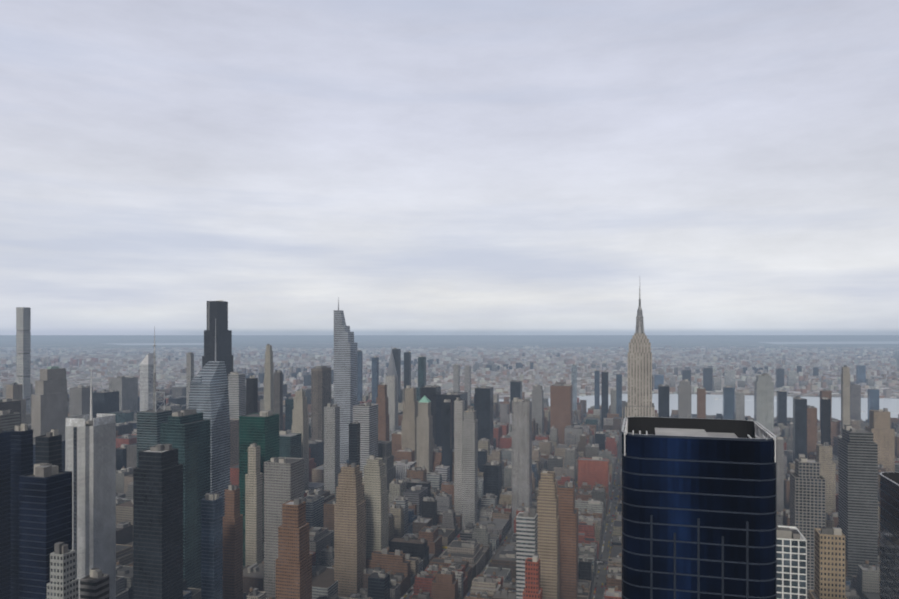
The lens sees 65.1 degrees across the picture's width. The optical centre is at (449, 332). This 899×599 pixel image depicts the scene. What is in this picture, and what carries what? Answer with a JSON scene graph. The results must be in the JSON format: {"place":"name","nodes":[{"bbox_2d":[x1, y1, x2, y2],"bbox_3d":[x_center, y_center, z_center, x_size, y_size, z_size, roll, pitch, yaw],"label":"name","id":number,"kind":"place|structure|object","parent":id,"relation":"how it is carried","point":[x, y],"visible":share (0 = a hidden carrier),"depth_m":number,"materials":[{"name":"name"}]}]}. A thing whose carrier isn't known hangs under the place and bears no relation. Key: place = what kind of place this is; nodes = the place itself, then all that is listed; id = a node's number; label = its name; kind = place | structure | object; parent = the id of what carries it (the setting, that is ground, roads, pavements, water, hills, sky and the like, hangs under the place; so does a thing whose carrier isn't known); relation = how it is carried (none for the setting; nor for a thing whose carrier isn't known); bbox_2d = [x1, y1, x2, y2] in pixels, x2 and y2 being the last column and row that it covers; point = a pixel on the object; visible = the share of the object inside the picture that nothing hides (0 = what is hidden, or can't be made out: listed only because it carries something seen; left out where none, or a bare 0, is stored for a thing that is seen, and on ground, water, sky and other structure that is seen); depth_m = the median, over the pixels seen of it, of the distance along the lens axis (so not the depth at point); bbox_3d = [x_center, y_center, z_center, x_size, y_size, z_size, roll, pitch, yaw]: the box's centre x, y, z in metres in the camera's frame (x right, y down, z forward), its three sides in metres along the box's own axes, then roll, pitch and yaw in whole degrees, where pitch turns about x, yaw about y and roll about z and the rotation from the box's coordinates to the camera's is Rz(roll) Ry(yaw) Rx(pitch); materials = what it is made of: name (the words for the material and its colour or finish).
{"place":"outdoors","nodes":[
{"label":"outdoors","id":0,"kind":"place"},
{"bbox_2d":[0,335,898,398],"bbox_3d":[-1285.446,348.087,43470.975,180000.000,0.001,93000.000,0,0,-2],"label":"ground sheet","id":1,"kind":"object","parent":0,"point":[497,342],"visible":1,"depth_m":27128.23,"materials":[{"name":"grey"}]},
{"bbox_2d":[0,289,898,598],"bbox_3d":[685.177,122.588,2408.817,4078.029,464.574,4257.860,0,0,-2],"label":"buildings","id":2,"kind":"structure","parent":1,"relation":"on","point":[702,499],"depth_m":847.74,"materials":[{"name":"concrete"}]},
{"bbox_2d":[0,346,898,398],"bbox_3d":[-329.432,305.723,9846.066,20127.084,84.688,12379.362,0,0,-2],"label":"distant city","id":3,"kind":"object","parent":1,"relation":"on","point":[536,366],"visible":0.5,"depth_m":6949.85,"materials":[{"name":"concrete"}]},
{"bbox_2d":[402,415,850,598],"bbox_3d":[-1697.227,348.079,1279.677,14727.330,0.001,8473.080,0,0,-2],"label":"manhattan streets","id":4,"kind":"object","parent":1,"relation":"on","point":[600,580],"depth_m":1172.64,"materials":[{"name":"grey asphalt"}]},
{"bbox_2d":[0,383,898,598],"bbox_3d":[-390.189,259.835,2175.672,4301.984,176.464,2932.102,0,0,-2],"label":"buildings","id":5,"kind":"structure","parent":4,"relation":"on","point":[421,504],"depth_m":1241.42,"materials":[{"name":"concrete"}]},
{"bbox_2d":[401,453,850,598],"bbox_3d":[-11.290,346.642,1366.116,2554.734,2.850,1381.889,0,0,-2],"label":"street markings and cars","id":6,"kind":"object","parent":4,"relation":"on","point":[598,560],"visible":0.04,"depth_m":1166.70,"materials":[{"name":"asphalt"}]},
{"bbox_2d":[400,428,860,598],"bbox_3d":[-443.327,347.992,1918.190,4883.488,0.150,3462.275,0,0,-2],"label":"sidewalks","id":7,"kind":"structure","parent":4,"relation":"on","point":[493,550],"depth_m":1096.07,"materials":[{"name":"concrete"}]},
{"bbox_2d":[579,394,864,418],"bbox_3d":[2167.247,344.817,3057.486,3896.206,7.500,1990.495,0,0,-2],"label":"piers","id":8,"kind":"structure","parent":1,"relation":"on","point":[753,400],"depth_m":3576.63,"materials":[{"name":"metal"}]},
{"bbox_2d":[0,0,898,334],"label":"sky","id":9,"kind":"structure","parent":0,"point":[426,167],"materials":[{"name":"white"}]},
{"bbox_2d":[8,341,898,420],"bbox_3d":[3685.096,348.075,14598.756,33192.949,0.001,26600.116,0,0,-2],"label":"water","id":10,"kind":"structure","parent":0,"point":[714,406],"depth_m":3499.92,"materials":[{"name":"white liquid"}]},
{"bbox_2d":[68,364,895,392],"bbox_3d":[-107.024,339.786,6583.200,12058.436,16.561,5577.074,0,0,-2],"label":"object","id":11,"kind":"object","parent":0,"point":[491,379],"visible":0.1,"depth_m":4994.69,"materials":[{"name":"green plant"}]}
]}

